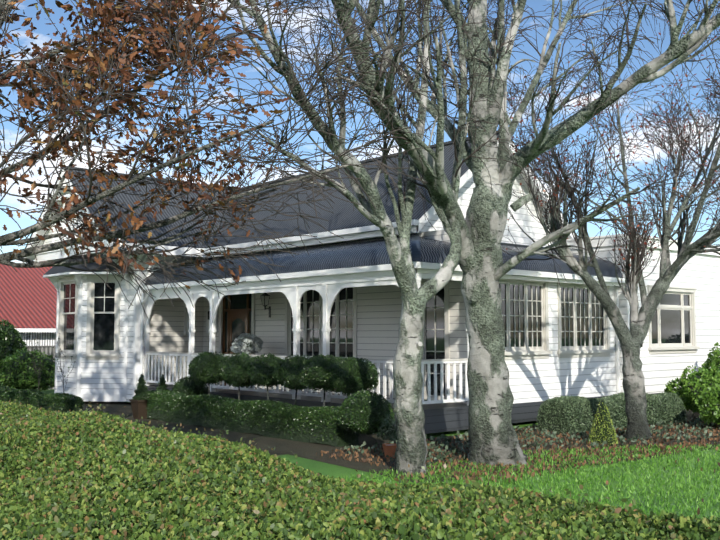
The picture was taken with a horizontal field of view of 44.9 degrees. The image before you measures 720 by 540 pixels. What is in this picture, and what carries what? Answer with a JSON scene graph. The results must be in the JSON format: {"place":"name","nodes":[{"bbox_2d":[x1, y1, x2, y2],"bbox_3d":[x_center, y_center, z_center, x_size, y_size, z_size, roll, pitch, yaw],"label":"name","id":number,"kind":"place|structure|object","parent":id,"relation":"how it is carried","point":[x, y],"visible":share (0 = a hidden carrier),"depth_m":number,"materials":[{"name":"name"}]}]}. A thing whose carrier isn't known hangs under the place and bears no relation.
{"place":"outdoors","nodes":[
{"label":"outdoors","id":0,"kind":"place"},
{"bbox_2d":[0,319,26,368],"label":"bush","id":1,"kind":"object","parent":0,"point":[17,337],"depth_m":29.38,"materials":[{"name":"green plant"}]},
{"bbox_2d":[19,332,55,345],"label":"background building wall","id":2,"kind":"structure","parent":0,"point":[48,338],"depth_m":33.50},
{"bbox_2d":[0,264,56,327],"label":"red roof","id":3,"kind":"structure","parent":2,"relation":"on","point":[28,297],"depth_m":35.69,"materials":[{"name":"red metal"}]},
{"bbox_2d":[15,328,55,331],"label":"trim","id":4,"kind":"structure","parent":2,"relation":"attached to","point":[36,329],"depth_m":32.96,"materials":[{"name":"white wood"}]},
{"bbox_2d":[156,374,168,390],"bbox_3d":[-5.236,3.053,23.080,0.402,0.572,0.382,4,-6,-42],"label":"conical topiary","id":5,"kind":"object","parent":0,"point":[163,384],"depth_m":23.02,"materials":[{"name":"green plant"}]},
{"bbox_2d":[184,306,217,334],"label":"window","id":6,"kind":"structure","parent":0,"point":[186,322],"depth_m":25.85,"materials":[{"name":"glass"}]},
{"bbox_2d":[188,351,226,384],"bbox_3d":[-3.571,2.323,20.607,0.947,0.814,1.340,4,-6,-42],"label":"topiary ball","id":7,"kind":"object","parent":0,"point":[194,361],"depth_m":20.27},
{"bbox_2d":[218,352,255,387],"bbox_3d":[-2.729,2.255,19.696,0.955,0.809,1.411,4,-6,-42],"label":"topiary ball","id":8,"kind":"object","parent":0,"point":[223,377],"depth_m":19.33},
{"bbox_2d":[230,333,262,354],"bbox_3d":[-3.022,1.983,23.391,0.908,0.595,0.904,4,-6,-42],"label":"potted silver plant","id":9,"kind":"object","parent":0,"point":[247,339],"depth_m":23.19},
{"bbox_2d":[261,296,268,304],"bbox_3d":[-2.581,0.834,23.704,0.170,0.250,0.170,4,-6,-42],"label":"house lamp glass","id":10,"kind":"object","parent":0,"point":[266,299],"visible":0.87,"depth_m":23.66,"materials":[{"name":"clear glass"}]},
{"bbox_2d":[147,384,468,411],"bbox_3d":[-1.806,3.075,21.469,2.010,0.050,10.950,4,-6,-42],"label":"foundation","id":11,"kind":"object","parent":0,"point":[339,402],"depth_m":19.95,"materials":[{"name":"grey concrete"}]},
{"bbox_2d":[0,389,719,521],"bbox_3d":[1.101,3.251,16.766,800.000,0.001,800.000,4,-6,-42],"label":"ground","id":12,"kind":"structure","parent":0,"point":[331,470],"depth_m":12.05,"materials":[{"name":"green plant"}]},
{"bbox_2d":[0,396,719,539],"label":"hedge","id":13,"kind":"object","parent":12,"relation":"on","point":[375,516],"depth_m":4.02,"materials":[{"name":"green plant"}]},
{"bbox_2d":[536,392,686,433],"bbox_3d":[5.544,3.072,18.940,4.175,0.821,0.913,3,-5,-37],"label":"hedge","id":14,"kind":"object","parent":12,"relation":"on","point":[620,395],"depth_m":18.35,"materials":[{"name":"green plant"}]},
{"bbox_2d":[0,0,719,262],"label":"sky","id":15,"kind":"structure","parent":0,"point":[10,129],"materials":[{"name":"blue"}]},
{"bbox_2d":[22,130,719,405],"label":"house trim","id":16,"kind":"structure","parent":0,"point":[328,285],"depth_m":21.82,"materials":[{"name":"white wood"}]},
{"bbox_2d":[149,230,467,403],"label":"greige house","id":17,"kind":"structure","parent":16,"relation":"attached to","point":[379,308],"depth_m":21.02,"materials":[{"name":"white wood"}]},
{"bbox_2d":[42,176,616,403],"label":"house wall","id":18,"kind":"structure","parent":16,"relation":"attached to","point":[553,375],"depth_m":21.77,"materials":[{"name":"white wood"}]},
{"bbox_2d":[145,233,622,284],"bbox_3d":[0.190,-0.119,23.439,7.430,0.872,11.030,4,-6,-42],"label":"house roof","id":19,"kind":"object","parent":16,"relation":"attached to","point":[362,252],"visible":0.75,"depth_m":20.02,"materials":[{"name":"grey metal"}]},
{"bbox_2d":[570,245,719,393],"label":"wide house","id":20,"kind":"structure","parent":16,"relation":"attached to","point":[700,273],"depth_m":23.54,"materials":[{"name":"white wood"}]},
{"bbox_2d":[55,275,699,399],"bbox_3d":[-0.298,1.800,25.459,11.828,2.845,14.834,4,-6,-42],"label":"windows","id":21,"kind":"structure","parent":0,"point":[104,329],"depth_m":21.57,"materials":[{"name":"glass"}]},
{"bbox_2d":[44,259,125,274],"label":"roof","id":22,"kind":"structure","parent":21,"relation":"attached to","point":[63,269],"depth_m":25.24,"materials":[{"name":"grey metal"}]},
{"bbox_2d":[222,294,251,384],"bbox_3d":[-3.483,1.980,24.955,0.090,2.650,1.550,4,-6,-42],"label":"house door","id":23,"kind":"structure","parent":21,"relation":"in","point":[235,314],"depth_m":25.24,"materials":[{"name":"brown wood"}]},
{"bbox_2d":[225,294,251,351],"bbox_3d":[-3.481,1.532,24.991,0.025,1.650,1.430,4,-6,-42],"label":"door glass","id":24,"kind":"object","parent":23,"relation":"in","point":[238,302],"visible":0.6,"depth_m":25.04,"materials":[{"name":"black glass"}]},
{"bbox_2d":[25,130,577,248],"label":"house roof","id":25,"kind":"structure","parent":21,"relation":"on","point":[344,215],"depth_m":24.98,"materials":[{"name":"grey metal"}]},
{"bbox_2d":[37,401,719,482],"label":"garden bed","id":26,"kind":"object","parent":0,"point":[307,450],"depth_m":15.72,"materials":[{"name":"brown soil"}]},
{"bbox_2d":[0,348,54,390],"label":"low shrub","id":27,"kind":"object","parent":26,"relation":"on","point":[16,384],"depth_m":27.79,"materials":[{"name":"green plant"}]},
{"bbox_2d":[22,346,55,389],"bbox_3d":[-14.188,3.390,29.417,18.000,1.600,0.060,4,-6,-42],"label":"neighbour fence","id":28,"kind":"object","parent":26,"relation":"on","point":[50,350],"depth_m":31.87,"materials":[{"name":"white wood"}]},
{"bbox_2d":[0,385,83,413],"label":"hedge","id":29,"kind":"object","parent":26,"relation":"on","point":[37,395],"depth_m":21.99,"materials":[{"name":"green plant"}]},
{"bbox_2d":[27,335,74,392],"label":"saplings","id":30,"kind":"object","parent":26,"relation":"on","point":[37,359],"visible":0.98,"depth_m":26.02,"materials":[{"name":"plant"}]},
{"bbox_2d":[28,333,75,380],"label":"shrub leaves","id":31,"kind":"object","parent":30,"relation":"attached to","point":[55,356],"visible":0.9,"depth_m":25.45,"materials":[{"name":"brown plant"}]},
{"bbox_2d":[129,399,148,418],"bbox_3d":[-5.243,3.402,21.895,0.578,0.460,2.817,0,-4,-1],"label":"plant pot","id":32,"kind":"object","parent":26,"relation":"on","point":[139,407],"visible":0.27,"depth_m":20.64,"materials":[{"name":"brown ceramic"}]},
{"bbox_2d":[132,374,147,399],"bbox_3d":[-5.225,2.808,20.826,0.443,0.636,0.418,4,-6,-42],"label":"conical topiary","id":33,"kind":"object","parent":32,"relation":"in","point":[139,389],"depth_m":20.73,"materials":[{"name":"green plant"}]},
{"bbox_2d":[0,0,349,267],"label":"oak tree","id":34,"kind":"object","parent":26,"relation":"on","point":[8,239],"visible":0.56,"depth_m":9.08,"materials":[{"name":"grey plant"}]},
{"bbox_2d":[0,0,288,288],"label":"autumn leaves","id":35,"kind":"object","parent":34,"relation":"attached to","point":[131,41],"depth_m":8.38,"materials":[{"name":"brown plant"}]},
{"bbox_2d":[0,0,447,317],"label":"oak tree","id":36,"kind":"object","parent":34,"relation":"attached to","point":[328,62],"visible":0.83,"depth_m":8.49,"materials":[{"name":"brown plant"}]},
{"bbox_2d":[171,376,207,395],"bbox_3d":[-4.202,2.984,21.482,1.002,0.753,0.983,4,-6,-42],"label":"bush","id":37,"kind":"object","parent":26,"relation":"on","point":[175,387],"depth_m":21.20,"materials":[{"name":"green plant"}]},
{"bbox_2d":[64,399,358,446],"bbox_3d":[-6.088,3.289,21.109,16.051,0.612,1.747,-3,-5,38],"label":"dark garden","id":38,"kind":"object","parent":26,"relation":"on","point":[340,442],"visible":0.4,"depth_m":15.74,"materials":[{"name":"green plant"}]},
{"bbox_2d":[337,390,394,434],"bbox_3d":[0.083,2.503,15.330,1.029,0.787,1.035,4,-6,-42],"label":"topiary ball","id":39,"kind":"object","parent":38,"relation":"attached to","point":[343,424],"depth_m":15.05,"materials":[{"name":"green plant"}]},
{"bbox_2d":[146,390,359,446],"bbox_3d":[-2.629,3.042,18.383,0.612,0.716,7.313,4,-6,-42],"label":"hedge","id":40,"kind":"object","parent":26,"relation":"on","point":[238,403],"depth_m":17.56,"materials":[{"name":"green plant"}]},
{"bbox_2d":[208,382,348,405],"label":"topiary trunks","id":41,"kind":"object","parent":26,"relation":"on","point":[268,394],"visible":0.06,"depth_m":18.76,"materials":[{"name":"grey plant"}]},
{"bbox_2d":[246,353,281,387],"bbox_3d":[-2.052,2.169,18.863,0.887,0.761,1.343,4,-6,-42],"label":"topiary ball","id":42,"kind":"object","parent":41,"relation":"on","point":[250,372],"depth_m":18.54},
{"bbox_2d":[272,354,310,390],"bbox_3d":[-1.286,2.125,18.082,0.974,0.761,1.327,4,-6,-42],"label":"topiary ball","id":43,"kind":"object","parent":41,"relation":"on","point":[283,380],"depth_m":17.83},
{"bbox_2d":[296,354,343,392],"bbox_3d":[-0.733,2.054,17.355,0.958,0.780,1.367,4,-6,-42],"label":"topiary ball","id":44,"kind":"object","parent":41,"relation":"on","point":[307,362],"depth_m":17.09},
{"bbox_2d":[323,356,378,395],"bbox_3d":[-0.162,2.051,16.841,0.949,0.762,1.398,4,-6,-42],"label":"topiary ball","id":45,"kind":"object","parent":41,"relation":"on","point":[375,381],"depth_m":16.53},
{"bbox_2d":[226,0,480,474],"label":"birch tree","id":46,"kind":"object","parent":26,"relation":"on","point":[411,449],"visible":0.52,"depth_m":12.52,"materials":[{"name":"grey plant"}]},
{"bbox_2d":[153,0,538,228],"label":"birch tree","id":47,"kind":"object","parent":46,"relation":"on","point":[351,64],"visible":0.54,"depth_m":12.05,"materials":[{"name":"plant"}]},
{"bbox_2d":[382,443,396,457],"bbox_3d":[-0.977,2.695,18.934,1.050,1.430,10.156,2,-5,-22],"label":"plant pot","id":48,"kind":"object","parent":26,"relation":"on","point":[389,449],"visible":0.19,"depth_m":14.07,"materials":[{"name":"brown ceramic"}]},
{"bbox_2d":[376,414,396,441],"bbox_3d":[0.505,2.574,14.204,0.458,0.442,0.446,4,-6,-42],"label":"pot plant","id":49,"kind":"object","parent":48,"relation":"in","point":[389,436],"depth_m":14.12,"materials":[{"name":"green plant"}]},
{"bbox_2d":[147,388,672,433],"bbox_3d":[3.159,3.292,21.218,18.094,0.420,8.658,0,-4,-4],"label":"house foundation","id":50,"kind":"object","parent":26,"relation":"on","point":[445,421],"visible":0.06,"depth_m":17.70,"materials":[{"name":"grey concrete"}]},
{"bbox_2d":[306,0,719,465],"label":"birch tree","id":51,"kind":"object","parent":26,"relation":"on","point":[492,437],"visible":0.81,"depth_m":13.38,"materials":[{"name":"grey plant"}]},
{"bbox_2d":[268,0,719,286],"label":"birch tree","id":52,"kind":"object","parent":51,"relation":"attached to","point":[628,33],"visible":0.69,"depth_m":12.05,"materials":[{"name":"plant"}]},
{"bbox_2d":[316,420,719,482],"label":"leaf litter","id":53,"kind":"object","parent":26,"relation":"on","point":[564,450],"visible":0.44,"depth_m":14.61,"materials":[{"name":"brown plant"}]},
{"bbox_2d":[329,443,719,537],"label":"lawn tufts","id":54,"kind":"object","parent":26,"relation":"on","point":[643,466],"visible":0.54,"depth_m":12.17,"materials":[{"name":"green plant"}]},
{"bbox_2d":[340,417,719,463],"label":"groundcover bed","id":55,"kind":"object","parent":26,"relation":"on","point":[584,434],"visible":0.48,"depth_m":16.21,"materials":[{"name":"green plant"}]},
{"bbox_2d":[693,384,719,423],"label":"shrub","id":56,"kind":"object","parent":55,"relation":"on","point":[703,400],"depth_m":18.28,"materials":[{"name":"green plant"}]},
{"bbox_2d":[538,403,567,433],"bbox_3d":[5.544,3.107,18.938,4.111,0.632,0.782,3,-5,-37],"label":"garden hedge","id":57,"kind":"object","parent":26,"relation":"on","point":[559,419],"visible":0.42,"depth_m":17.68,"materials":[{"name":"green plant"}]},
{"bbox_2d":[398,433,719,514],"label":"fallen leaves","id":58,"kind":"object","parent":26,"relation":"on","point":[607,481],"visible":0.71,"depth_m":12.78,"materials":[{"name":"brown plant"}]},
{"bbox_2d":[588,400,617,445],"bbox_3d":[4.451,2.801,15.967,0.574,0.822,0.571,4,-6,-42],"label":"topiary cone","id":59,"kind":"object","parent":26,"relation":"on","point":[601,416],"depth_m":15.85,"materials":[{"name":"plant"}]},
{"bbox_2d":[508,64,719,441],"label":"ornamental tree","id":60,"kind":"object","parent":26,"relation":"on","point":[631,340],"visible":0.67,"depth_m":16.48,"materials":[{"name":"grey plant"}]},
{"bbox_2d":[497,0,719,294],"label":"ornamental tree","id":61,"kind":"object","parent":60,"relation":"attached to","point":[546,156],"visible":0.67,"depth_m":16.60,"materials":[{"name":"plant"}]},
{"bbox_2d":[664,365,719,412],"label":"shrub","id":62,"kind":"object","parent":26,"relation":"on","point":[685,396],"depth_m":20.86,"materials":[{"name":"green plant"}]},
{"bbox_2d":[698,342,719,378],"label":"shrub","id":63,"kind":"object","parent":26,"relation":"on","point":[713,358],"depth_m":22.73,"materials":[{"name":"green plant"}]},
{"bbox_2d":[706,379,719,406],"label":"shrub","id":64,"kind":"object","parent":26,"relation":"on","point":[713,384],"visible":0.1,"depth_m":19.48,"materials":[{"name":"green plant"}]}
]}

